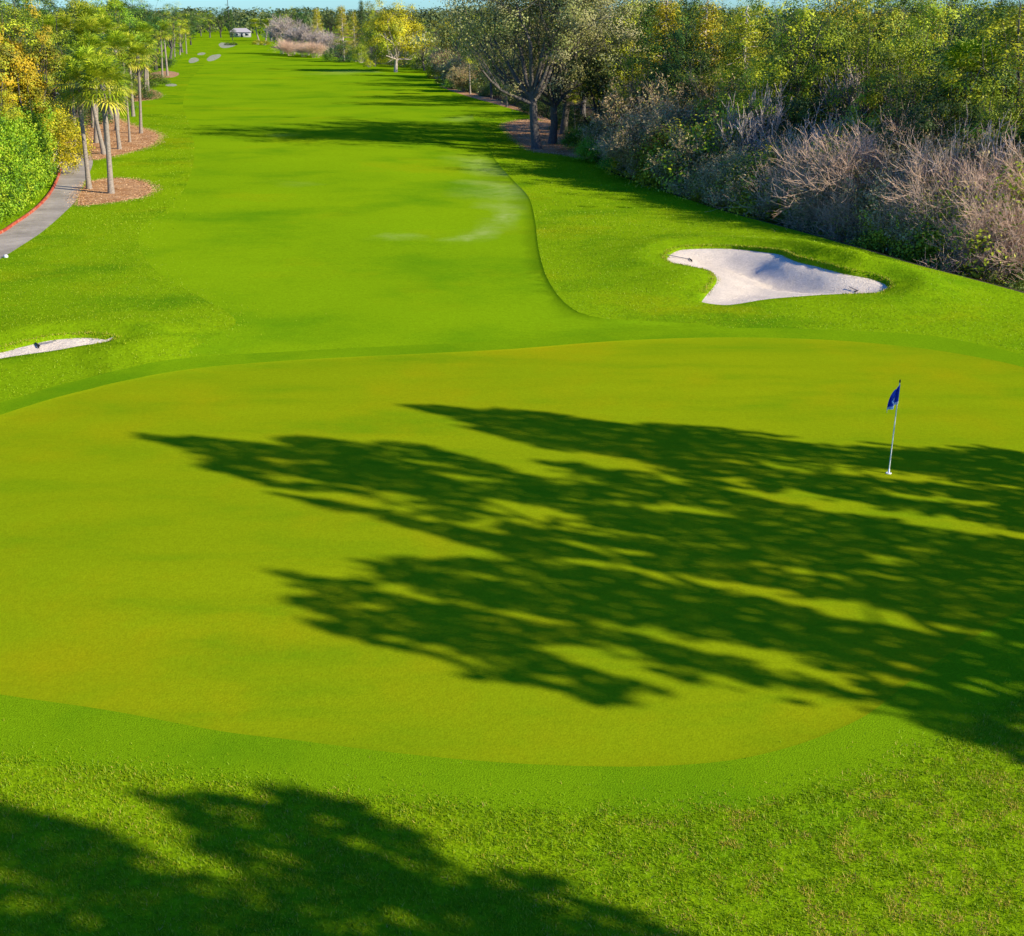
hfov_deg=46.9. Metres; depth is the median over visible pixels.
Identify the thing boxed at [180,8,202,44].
broadleaf tree
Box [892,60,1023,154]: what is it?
broadleaf tree
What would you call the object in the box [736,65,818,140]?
broadleaf tree
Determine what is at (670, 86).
broadleaf tree
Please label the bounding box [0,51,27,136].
broadleaf tree
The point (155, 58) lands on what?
broadleaf tree
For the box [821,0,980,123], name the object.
broadleaf tree
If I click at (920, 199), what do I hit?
bare shrub
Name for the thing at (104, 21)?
palm tree
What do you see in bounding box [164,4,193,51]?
broadleaf tree
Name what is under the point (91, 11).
palm tree
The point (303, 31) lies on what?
dead tree
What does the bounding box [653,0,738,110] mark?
broadleaf tree
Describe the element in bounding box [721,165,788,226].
dry shrub
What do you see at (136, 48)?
palm tree
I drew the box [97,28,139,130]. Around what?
palm tree
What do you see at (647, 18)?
cypress tree
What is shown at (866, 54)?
broadleaf tree
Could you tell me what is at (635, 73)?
broadleaf tree
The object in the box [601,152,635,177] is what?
leafy shrub
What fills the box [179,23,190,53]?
palm tree
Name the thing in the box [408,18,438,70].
broadleaf tree
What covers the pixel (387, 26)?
broadleaf tree
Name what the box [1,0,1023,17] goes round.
sky
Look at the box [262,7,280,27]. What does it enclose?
broadleaf tree
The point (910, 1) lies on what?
broadleaf tree
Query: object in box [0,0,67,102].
broadleaf tree
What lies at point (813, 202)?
dry shrub
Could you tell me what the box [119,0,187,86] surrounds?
broadleaf tree
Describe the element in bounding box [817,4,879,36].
broadleaf tree
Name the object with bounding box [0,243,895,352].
bunker lip grass
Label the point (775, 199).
dry shrub
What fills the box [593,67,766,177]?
dry shrub
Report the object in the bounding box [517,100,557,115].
leafy shrub
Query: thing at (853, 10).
broadleaf tree
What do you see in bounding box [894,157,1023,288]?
leafy shrub
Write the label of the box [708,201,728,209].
grass clump
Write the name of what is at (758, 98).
broadleaf tree
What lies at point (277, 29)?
dead tree
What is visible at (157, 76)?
leafy shrub
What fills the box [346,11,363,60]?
cypress tree
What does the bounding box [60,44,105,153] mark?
palm tree
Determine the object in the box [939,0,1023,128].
broadleaf tree
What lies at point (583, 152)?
leafy shrub
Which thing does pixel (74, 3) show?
broadleaf tree
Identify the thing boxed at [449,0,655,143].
oak tree
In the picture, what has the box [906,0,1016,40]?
broadleaf tree
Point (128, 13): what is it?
broadleaf tree
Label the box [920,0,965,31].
broadleaf tree
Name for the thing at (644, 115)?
dry shrub
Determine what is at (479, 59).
broadleaf tree
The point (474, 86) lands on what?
leafy shrub
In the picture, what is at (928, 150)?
dry shrub
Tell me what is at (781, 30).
broadleaf tree
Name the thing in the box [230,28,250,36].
white house
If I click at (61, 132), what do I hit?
leafy shrub
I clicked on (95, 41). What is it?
palm tree
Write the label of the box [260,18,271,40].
palm tree
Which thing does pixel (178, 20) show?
palm tree
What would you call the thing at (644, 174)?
leafy shrub
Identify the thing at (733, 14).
broadleaf tree
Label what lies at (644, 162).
leafy shrub
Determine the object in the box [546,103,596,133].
leafy shrub
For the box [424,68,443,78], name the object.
leafy shrub
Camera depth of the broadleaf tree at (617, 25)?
129.59 m
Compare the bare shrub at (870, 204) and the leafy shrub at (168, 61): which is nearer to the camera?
the bare shrub at (870, 204)
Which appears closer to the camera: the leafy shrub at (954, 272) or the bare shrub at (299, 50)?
the leafy shrub at (954, 272)
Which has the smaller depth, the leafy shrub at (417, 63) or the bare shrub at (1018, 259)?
the bare shrub at (1018, 259)
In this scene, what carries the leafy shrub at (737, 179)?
on the wood floor
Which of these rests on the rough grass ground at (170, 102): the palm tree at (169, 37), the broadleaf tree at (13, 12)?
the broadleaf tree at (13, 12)
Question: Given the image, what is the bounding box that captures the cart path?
[0,92,92,258]
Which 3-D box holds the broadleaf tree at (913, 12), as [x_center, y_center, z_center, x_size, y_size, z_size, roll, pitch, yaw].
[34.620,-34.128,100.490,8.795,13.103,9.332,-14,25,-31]
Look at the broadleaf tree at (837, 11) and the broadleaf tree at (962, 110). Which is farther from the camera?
the broadleaf tree at (837, 11)
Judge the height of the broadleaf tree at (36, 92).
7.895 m
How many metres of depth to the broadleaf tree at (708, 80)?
74.59 m
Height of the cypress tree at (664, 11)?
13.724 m
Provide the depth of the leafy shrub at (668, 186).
68.48 m
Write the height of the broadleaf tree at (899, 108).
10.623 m
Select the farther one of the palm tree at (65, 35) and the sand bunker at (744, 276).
the palm tree at (65, 35)
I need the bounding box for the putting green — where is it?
[0,337,1023,766]
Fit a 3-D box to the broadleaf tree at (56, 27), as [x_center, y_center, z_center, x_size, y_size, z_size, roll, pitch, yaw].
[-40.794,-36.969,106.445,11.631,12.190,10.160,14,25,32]
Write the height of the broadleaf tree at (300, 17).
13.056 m
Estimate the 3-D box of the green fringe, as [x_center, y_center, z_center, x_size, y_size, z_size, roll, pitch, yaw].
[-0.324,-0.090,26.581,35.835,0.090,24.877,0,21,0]
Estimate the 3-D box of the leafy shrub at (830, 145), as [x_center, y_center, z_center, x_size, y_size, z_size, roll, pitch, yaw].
[16.007,-13.960,60.051,8.690,6.895,8.512,8,22,20]
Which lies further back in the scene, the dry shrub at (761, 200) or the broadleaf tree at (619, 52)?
the broadleaf tree at (619, 52)
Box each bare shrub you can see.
[273,39,302,54]
[294,38,317,56]
[298,41,327,57]
[584,133,613,159]
[707,110,886,225]
[736,120,832,169]
[769,96,981,232]
[784,175,887,243]
[829,182,912,247]
[830,149,919,243]
[842,119,1022,224]
[863,150,1003,255]
[879,165,968,271]
[881,110,1023,288]
[885,144,1023,261]
[916,175,1023,285]
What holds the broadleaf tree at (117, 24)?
on the mulch bed
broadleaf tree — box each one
[0,0,47,45]
[0,0,50,68]
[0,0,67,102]
[0,0,68,103]
[0,0,82,55]
[0,3,52,104]
[0,10,60,68]
[0,25,53,116]
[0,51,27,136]
[0,90,29,170]
[6,0,112,107]
[9,22,91,114]
[11,48,53,145]
[35,0,110,22]
[39,27,118,131]
[53,0,148,110]
[89,0,156,76]
[104,3,158,71]
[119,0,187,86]
[123,0,180,69]
[126,31,164,89]
[132,0,160,57]
[156,1,190,57]
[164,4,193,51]
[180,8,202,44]
[191,10,208,35]
[199,7,216,37]
[208,6,230,37]
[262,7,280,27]
[277,6,300,28]
[292,5,310,29]
[321,7,341,33]
[358,0,437,71]
[359,4,386,65]
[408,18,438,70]
[427,5,469,57]
[428,5,455,49]
[449,6,487,66]
[463,1,521,85]
[466,22,498,85]
[509,49,534,88]
[554,11,626,116]
[557,32,628,132]
[570,0,664,110]
[577,2,654,81]
[590,5,699,108]
[596,0,641,59]
[598,71,638,111]
[603,0,685,80]
[607,41,659,131]
[620,0,787,94]
[620,29,723,109]
[632,0,726,65]
[637,0,718,33]
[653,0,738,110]
[664,32,747,113]
[687,59,760,141]
[700,6,742,51]
[702,6,766,80]
[708,2,826,102]
[712,1,777,45]
[713,0,816,95]
[714,8,771,63]
[715,0,843,90]
[721,50,822,150]
[734,0,862,140]
[735,0,920,140]
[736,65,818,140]
[740,0,852,134]
[747,0,779,52]
[755,49,875,153]
[758,6,788,45]
[775,0,914,151]
[791,0,921,131]
[796,2,871,75]
[797,1,864,31]
[801,0,983,120]
[803,0,846,48]
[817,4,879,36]
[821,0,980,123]
[822,0,887,73]
[826,0,933,54]
[842,24,938,158]
[847,0,985,133]
[859,0,939,38]
[863,43,1022,175]
[867,0,963,108]
[878,0,955,39]
[884,0,1003,123]
[888,0,931,30]
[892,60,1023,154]
[897,0,1016,38]
[899,0,1023,149]
[901,0,1023,140]
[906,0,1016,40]
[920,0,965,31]
[921,0,977,34]
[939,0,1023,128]
[945,56,1019,159]
[962,45,1023,196]
[980,0,1023,132]
[994,92,1023,163]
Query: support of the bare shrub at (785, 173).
on the wood floor
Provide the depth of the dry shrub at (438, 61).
185.30 m
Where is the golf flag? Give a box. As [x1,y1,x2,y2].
[886,380,900,473]
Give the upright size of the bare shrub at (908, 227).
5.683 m
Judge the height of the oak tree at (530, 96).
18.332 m
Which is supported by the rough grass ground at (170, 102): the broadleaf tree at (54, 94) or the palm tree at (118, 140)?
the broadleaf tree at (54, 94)
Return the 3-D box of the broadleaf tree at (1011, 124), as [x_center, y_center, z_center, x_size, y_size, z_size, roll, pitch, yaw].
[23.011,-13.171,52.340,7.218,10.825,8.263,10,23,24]
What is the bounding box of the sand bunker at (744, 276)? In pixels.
[667,249,886,304]
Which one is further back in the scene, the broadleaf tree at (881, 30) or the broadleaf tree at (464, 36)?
the broadleaf tree at (464, 36)
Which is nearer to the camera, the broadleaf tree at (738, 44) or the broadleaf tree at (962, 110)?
the broadleaf tree at (962, 110)
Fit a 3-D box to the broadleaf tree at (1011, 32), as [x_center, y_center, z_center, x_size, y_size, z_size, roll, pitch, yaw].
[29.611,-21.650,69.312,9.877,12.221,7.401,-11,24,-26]
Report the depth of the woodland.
660.01 m
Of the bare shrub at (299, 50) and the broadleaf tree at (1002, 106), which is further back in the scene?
the bare shrub at (299, 50)
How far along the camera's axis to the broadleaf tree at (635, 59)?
91.85 m
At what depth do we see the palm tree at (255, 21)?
445.95 m
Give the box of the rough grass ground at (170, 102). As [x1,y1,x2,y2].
[0,18,1023,935]
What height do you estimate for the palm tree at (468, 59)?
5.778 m
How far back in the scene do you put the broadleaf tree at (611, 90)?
84.47 m
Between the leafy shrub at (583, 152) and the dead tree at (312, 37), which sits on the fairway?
the dead tree at (312, 37)
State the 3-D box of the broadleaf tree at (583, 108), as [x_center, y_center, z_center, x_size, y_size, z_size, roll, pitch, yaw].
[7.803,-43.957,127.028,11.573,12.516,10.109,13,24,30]
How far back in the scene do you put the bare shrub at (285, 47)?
288.32 m
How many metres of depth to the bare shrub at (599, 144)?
79.93 m
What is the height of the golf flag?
2.220 m
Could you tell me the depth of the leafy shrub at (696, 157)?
67.26 m
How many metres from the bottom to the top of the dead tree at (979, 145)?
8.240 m
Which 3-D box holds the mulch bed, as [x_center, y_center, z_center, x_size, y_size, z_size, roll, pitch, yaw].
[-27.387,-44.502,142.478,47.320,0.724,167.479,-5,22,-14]
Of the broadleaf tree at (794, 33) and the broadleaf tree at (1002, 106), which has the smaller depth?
the broadleaf tree at (1002, 106)
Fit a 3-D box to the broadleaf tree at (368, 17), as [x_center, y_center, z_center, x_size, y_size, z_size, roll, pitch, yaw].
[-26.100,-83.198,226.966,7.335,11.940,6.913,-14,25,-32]
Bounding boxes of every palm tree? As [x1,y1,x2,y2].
[31,12,68,81]
[47,58,101,188]
[50,11,80,43]
[54,54,81,143]
[57,31,80,54]
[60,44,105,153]
[64,0,100,23]
[65,40,83,110]
[67,13,110,127]
[70,54,132,193]
[72,29,120,142]
[83,50,122,148]
[85,7,115,29]
[92,12,122,119]
[95,55,132,148]
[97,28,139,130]
[102,0,134,27]
[114,23,133,109]
[116,73,137,141]
[118,30,144,116]
[121,41,154,133]
[133,18,158,90]
[135,30,161,97]
[153,23,169,76]
[156,19,174,75]
[171,20,179,56]
[174,19,184,54]
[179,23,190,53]
[248,17,259,40]
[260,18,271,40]
[462,48,473,93]
[567,84,583,128]
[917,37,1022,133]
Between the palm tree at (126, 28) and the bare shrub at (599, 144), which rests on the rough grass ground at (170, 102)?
the palm tree at (126, 28)
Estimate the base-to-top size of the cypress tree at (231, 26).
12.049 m
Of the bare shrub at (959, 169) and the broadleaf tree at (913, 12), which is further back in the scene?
the broadleaf tree at (913, 12)
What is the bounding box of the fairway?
[138,45,715,356]
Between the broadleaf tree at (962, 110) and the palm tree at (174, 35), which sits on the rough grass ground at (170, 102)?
the palm tree at (174, 35)
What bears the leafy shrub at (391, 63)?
on the wood floor
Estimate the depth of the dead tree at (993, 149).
50.87 m
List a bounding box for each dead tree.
[261,13,304,53]
[280,25,304,53]
[287,22,323,54]
[301,29,332,55]
[314,31,340,51]
[717,79,795,160]
[743,98,846,157]
[810,46,920,141]
[856,107,976,207]
[918,109,1023,200]
[946,121,1020,173]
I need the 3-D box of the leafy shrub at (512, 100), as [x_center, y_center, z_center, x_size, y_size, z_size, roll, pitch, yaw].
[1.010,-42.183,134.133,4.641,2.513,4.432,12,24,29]
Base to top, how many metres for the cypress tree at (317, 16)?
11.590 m
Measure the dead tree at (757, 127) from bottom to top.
8.774 m
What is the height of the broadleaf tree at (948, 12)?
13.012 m
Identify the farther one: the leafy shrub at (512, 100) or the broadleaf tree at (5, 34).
the leafy shrub at (512, 100)
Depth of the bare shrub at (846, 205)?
54.90 m
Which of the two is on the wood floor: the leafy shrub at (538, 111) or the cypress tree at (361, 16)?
the cypress tree at (361, 16)
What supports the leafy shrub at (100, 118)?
on the mulch bed
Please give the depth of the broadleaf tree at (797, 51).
67.40 m
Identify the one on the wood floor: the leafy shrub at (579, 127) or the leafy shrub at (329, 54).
the leafy shrub at (329, 54)
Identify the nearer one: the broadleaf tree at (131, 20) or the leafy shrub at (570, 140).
the leafy shrub at (570, 140)
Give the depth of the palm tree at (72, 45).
99.90 m
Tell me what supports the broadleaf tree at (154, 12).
on the rough grass ground at (170, 102)
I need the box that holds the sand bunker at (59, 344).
[0,336,113,357]
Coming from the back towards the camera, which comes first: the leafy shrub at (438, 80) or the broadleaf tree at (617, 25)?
the leafy shrub at (438, 80)
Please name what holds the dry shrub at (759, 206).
on the wood floor
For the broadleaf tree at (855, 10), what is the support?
on the wood floor
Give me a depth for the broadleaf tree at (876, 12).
95.49 m
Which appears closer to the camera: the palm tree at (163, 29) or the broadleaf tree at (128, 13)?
the broadleaf tree at (128, 13)
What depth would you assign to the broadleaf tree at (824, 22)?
86.55 m
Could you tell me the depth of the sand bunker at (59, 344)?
36.25 m
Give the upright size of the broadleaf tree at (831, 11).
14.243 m
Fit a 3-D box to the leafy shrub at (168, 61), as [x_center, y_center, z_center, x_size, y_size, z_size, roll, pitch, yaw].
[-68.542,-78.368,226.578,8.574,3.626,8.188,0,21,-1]
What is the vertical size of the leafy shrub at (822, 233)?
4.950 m
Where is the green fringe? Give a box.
[0,328,1023,814]
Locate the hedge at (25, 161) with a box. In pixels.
[0,94,62,226]
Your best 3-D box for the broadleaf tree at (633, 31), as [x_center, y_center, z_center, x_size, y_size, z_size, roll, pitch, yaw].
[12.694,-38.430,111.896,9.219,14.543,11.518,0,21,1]
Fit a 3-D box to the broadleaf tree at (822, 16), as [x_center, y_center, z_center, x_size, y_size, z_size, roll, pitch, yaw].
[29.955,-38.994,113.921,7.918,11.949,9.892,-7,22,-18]
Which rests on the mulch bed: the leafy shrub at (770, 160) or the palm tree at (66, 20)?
the palm tree at (66, 20)
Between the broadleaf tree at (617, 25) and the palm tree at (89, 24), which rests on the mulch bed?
the palm tree at (89, 24)
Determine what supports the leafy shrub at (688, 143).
on the wood floor
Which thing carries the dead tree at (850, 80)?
on the wood floor
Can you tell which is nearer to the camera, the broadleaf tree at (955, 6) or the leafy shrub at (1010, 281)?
the leafy shrub at (1010, 281)
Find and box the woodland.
[3,5,1023,33]
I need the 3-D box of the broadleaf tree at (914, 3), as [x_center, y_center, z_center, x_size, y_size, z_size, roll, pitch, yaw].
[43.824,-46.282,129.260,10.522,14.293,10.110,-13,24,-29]
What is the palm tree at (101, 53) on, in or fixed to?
on the mulch bed
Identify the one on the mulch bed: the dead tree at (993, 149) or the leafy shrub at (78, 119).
the leafy shrub at (78, 119)
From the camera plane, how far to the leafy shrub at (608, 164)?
77.00 m
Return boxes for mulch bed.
[59,71,601,204]
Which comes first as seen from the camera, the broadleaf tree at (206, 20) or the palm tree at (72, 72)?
the palm tree at (72, 72)
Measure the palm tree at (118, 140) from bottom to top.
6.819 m
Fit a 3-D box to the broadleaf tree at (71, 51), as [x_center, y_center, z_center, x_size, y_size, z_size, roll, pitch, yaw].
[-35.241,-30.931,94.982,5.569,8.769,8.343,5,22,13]
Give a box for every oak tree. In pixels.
[400,0,656,148]
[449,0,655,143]
[459,4,514,98]
[460,0,686,134]
[477,3,530,106]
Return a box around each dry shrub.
[427,47,462,74]
[435,54,477,80]
[445,62,482,91]
[573,69,694,157]
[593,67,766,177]
[595,103,691,176]
[599,92,696,175]
[639,105,791,197]
[660,148,751,197]
[682,140,788,208]
[705,135,870,223]
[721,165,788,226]
[748,160,811,229]
[783,145,953,245]
[841,161,964,266]
[842,120,1023,234]
[887,121,1023,228]
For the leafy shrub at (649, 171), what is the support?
on the wood floor
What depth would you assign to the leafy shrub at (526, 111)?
118.94 m
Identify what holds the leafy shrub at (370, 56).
on the wood floor
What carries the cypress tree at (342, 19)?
on the rough grass ground at (170, 102)
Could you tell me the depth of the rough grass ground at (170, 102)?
15.13 m
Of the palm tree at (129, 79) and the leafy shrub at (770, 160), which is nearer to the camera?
the leafy shrub at (770, 160)
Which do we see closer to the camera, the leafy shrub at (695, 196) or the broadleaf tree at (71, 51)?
the leafy shrub at (695, 196)
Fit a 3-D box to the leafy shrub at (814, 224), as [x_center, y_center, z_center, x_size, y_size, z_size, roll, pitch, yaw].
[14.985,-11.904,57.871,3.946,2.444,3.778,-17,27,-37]
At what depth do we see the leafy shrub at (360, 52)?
248.69 m
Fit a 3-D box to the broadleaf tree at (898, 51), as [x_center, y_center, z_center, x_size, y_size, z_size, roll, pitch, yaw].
[19.659,-17.178,61.727,6.369,11.518,6.002,-11,24,-26]
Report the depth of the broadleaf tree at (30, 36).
102.33 m
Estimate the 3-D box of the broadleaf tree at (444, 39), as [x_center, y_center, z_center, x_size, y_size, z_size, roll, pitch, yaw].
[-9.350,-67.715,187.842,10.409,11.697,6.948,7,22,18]
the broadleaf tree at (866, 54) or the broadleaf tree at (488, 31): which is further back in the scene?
the broadleaf tree at (488, 31)
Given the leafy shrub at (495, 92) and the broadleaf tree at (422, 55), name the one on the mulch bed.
the leafy shrub at (495, 92)
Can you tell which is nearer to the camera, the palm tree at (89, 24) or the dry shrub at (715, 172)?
the dry shrub at (715, 172)
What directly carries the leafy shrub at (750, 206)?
on the wood floor
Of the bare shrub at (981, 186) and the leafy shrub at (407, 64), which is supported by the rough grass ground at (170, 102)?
the leafy shrub at (407, 64)
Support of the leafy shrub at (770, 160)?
on the wood floor
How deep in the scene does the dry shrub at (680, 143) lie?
66.69 m
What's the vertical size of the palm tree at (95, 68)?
7.786 m
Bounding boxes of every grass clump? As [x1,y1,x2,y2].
[689,195,713,204]
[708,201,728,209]
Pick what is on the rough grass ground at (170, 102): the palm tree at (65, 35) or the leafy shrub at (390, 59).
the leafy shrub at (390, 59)
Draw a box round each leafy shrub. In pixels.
[39,112,83,174]
[48,101,92,128]
[51,102,97,161]
[53,97,125,125]
[75,94,138,110]
[119,72,164,98]
[134,66,170,86]
[140,52,176,67]
[259,40,269,44]
[318,38,362,61]
[349,43,372,62]
[363,58,374,66]
[364,51,385,63]
[380,51,400,64]
[384,51,422,67]
[402,52,426,67]
[409,51,435,69]
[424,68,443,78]
[434,73,445,84]
[441,78,460,88]
[444,64,487,89]
[459,73,501,92]
[476,79,511,96]
[504,91,523,105]
[514,86,581,118]
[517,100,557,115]
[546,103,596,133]
[556,124,596,150]
[561,119,593,139]
[569,131,612,162]
[594,156,627,173]
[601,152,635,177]
[619,114,714,189]
[626,124,673,184]
[633,133,679,188]
[647,95,764,196]
[656,172,689,198]
[671,137,722,197]
[675,150,748,204]
[700,140,804,225]
[724,170,779,220]
[725,135,804,224]
[737,127,874,231]
[761,183,820,231]
[784,206,825,235]
[802,168,887,242]
[842,188,917,254]
[848,227,906,258]
[852,198,918,260]
[875,174,986,275]
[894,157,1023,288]
[919,250,990,281]
[977,261,1023,291]
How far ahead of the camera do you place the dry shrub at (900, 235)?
52.36 m
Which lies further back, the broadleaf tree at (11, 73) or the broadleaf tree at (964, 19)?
the broadleaf tree at (964, 19)
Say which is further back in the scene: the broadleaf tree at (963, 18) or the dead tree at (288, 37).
the dead tree at (288, 37)
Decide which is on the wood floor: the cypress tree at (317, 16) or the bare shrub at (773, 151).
the bare shrub at (773, 151)
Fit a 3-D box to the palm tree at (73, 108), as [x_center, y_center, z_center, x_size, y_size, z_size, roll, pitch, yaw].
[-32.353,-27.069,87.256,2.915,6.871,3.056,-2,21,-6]
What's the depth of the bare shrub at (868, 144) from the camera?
55.95 m
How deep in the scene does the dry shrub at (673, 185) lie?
66.21 m
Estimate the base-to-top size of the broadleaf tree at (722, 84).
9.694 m
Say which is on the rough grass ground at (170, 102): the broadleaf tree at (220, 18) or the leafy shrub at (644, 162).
the broadleaf tree at (220, 18)
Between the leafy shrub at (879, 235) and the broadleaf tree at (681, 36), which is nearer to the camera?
the leafy shrub at (879, 235)
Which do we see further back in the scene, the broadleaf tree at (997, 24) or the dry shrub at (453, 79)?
the dry shrub at (453, 79)
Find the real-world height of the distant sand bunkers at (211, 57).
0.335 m
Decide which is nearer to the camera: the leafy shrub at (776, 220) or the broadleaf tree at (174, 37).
the leafy shrub at (776, 220)
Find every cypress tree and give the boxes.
[228,10,235,39]
[311,8,323,38]
[332,5,350,58]
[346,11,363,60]
[355,0,368,57]
[615,0,672,90]
[637,0,687,93]
[674,0,732,100]
[718,6,766,100]
[980,0,1015,63]
[999,0,1023,63]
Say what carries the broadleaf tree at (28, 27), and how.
on the rough grass ground at (170, 102)
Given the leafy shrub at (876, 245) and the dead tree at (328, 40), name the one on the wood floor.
the leafy shrub at (876, 245)
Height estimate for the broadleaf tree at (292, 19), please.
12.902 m
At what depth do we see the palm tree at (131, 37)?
115.41 m
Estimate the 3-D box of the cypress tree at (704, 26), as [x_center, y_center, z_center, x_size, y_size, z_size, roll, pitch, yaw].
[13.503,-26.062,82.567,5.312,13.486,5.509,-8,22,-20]
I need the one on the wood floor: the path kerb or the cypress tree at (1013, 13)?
the cypress tree at (1013, 13)
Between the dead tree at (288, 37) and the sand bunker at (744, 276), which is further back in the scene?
the dead tree at (288, 37)
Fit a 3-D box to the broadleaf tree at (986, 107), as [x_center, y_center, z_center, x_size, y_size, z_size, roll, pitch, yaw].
[22.192,-13.527,54.087,4.994,10.161,4.707,8,22,20]
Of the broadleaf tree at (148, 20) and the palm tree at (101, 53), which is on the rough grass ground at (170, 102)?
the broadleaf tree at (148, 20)
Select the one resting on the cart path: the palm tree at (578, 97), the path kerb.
the path kerb
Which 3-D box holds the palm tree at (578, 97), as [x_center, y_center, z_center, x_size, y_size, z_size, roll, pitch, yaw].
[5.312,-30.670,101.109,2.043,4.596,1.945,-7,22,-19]
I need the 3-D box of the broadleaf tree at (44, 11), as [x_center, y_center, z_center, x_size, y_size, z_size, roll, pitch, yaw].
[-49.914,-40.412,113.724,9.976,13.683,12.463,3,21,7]
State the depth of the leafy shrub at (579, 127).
94.96 m
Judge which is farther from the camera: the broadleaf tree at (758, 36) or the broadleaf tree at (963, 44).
the broadleaf tree at (758, 36)
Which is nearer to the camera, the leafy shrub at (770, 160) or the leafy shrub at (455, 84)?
the leafy shrub at (770, 160)
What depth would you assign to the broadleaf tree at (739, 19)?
92.27 m
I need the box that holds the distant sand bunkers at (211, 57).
[166,43,234,85]
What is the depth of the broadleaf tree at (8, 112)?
64.92 m
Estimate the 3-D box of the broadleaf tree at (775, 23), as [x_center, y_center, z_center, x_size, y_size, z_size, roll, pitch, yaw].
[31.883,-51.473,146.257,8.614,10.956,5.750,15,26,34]
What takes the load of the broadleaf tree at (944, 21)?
on the wood floor
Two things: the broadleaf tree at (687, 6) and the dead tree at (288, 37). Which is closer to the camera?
the broadleaf tree at (687, 6)
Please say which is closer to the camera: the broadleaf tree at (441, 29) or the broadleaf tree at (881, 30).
the broadleaf tree at (881, 30)
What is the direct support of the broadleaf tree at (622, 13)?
on the wood floor
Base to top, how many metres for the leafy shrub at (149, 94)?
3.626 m
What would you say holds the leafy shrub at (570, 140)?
on the mulch bed
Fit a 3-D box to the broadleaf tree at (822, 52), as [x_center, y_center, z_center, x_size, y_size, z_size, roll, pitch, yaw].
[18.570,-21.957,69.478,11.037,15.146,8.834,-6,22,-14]
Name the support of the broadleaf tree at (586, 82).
on the wood floor
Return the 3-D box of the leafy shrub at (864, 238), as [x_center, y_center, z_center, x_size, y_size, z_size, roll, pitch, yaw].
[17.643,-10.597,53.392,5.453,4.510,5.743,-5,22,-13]
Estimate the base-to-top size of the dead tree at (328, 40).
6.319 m
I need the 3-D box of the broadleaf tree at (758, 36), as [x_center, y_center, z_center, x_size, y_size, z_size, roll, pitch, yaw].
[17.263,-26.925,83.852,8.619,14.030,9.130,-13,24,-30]
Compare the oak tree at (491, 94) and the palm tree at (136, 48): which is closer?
the palm tree at (136, 48)
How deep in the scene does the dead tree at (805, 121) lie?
63.23 m
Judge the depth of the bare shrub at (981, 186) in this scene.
49.73 m
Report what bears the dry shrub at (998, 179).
on the wood floor
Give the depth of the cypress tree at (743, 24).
77.19 m
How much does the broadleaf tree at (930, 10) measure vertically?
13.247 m
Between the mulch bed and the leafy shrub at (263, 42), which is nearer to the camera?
the mulch bed
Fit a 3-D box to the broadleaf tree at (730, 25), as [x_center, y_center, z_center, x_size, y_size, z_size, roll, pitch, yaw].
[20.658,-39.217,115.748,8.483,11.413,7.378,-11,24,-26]
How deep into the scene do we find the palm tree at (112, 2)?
145.36 m
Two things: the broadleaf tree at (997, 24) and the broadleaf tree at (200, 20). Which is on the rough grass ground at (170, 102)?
the broadleaf tree at (200, 20)
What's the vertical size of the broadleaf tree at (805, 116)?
10.252 m
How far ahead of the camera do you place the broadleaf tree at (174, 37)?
262.47 m
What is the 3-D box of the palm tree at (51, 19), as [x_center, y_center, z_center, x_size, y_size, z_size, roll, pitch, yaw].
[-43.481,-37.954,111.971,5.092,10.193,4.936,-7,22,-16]
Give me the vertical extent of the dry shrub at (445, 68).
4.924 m
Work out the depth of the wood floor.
135.44 m
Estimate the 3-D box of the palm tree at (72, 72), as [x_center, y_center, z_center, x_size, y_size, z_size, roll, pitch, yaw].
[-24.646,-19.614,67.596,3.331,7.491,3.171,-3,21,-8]
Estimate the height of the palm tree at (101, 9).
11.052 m
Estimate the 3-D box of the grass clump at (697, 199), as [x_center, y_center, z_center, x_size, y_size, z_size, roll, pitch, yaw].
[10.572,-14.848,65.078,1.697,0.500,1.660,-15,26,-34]
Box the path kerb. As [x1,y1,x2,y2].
[0,166,61,233]
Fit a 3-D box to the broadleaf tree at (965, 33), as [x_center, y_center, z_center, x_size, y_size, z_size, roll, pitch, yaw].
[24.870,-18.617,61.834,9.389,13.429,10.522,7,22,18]
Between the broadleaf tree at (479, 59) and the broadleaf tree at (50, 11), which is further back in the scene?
the broadleaf tree at (479, 59)
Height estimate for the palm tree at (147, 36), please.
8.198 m
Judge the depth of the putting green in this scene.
22.71 m
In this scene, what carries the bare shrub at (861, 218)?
on the wood floor
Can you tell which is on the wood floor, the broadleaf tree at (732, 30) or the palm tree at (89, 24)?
the broadleaf tree at (732, 30)
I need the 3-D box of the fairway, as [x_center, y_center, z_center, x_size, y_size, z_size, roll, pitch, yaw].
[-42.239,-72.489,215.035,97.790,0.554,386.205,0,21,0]
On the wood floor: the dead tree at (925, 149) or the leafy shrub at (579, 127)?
the dead tree at (925, 149)
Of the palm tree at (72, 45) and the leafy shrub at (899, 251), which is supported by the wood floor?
the leafy shrub at (899, 251)
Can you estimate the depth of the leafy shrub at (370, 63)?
222.46 m
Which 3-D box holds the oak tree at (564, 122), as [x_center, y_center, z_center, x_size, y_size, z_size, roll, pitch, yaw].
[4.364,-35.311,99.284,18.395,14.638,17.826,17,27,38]
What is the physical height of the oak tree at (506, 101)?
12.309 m
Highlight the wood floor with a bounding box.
[272,25,1023,292]
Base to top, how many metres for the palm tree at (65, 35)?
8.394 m
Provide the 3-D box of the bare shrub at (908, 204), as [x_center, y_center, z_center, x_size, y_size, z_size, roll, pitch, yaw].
[19.530,-10.995,52.496,7.989,6.387,7.292,1,21,3]
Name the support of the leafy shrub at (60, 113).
on the rough grass ground at (170, 102)

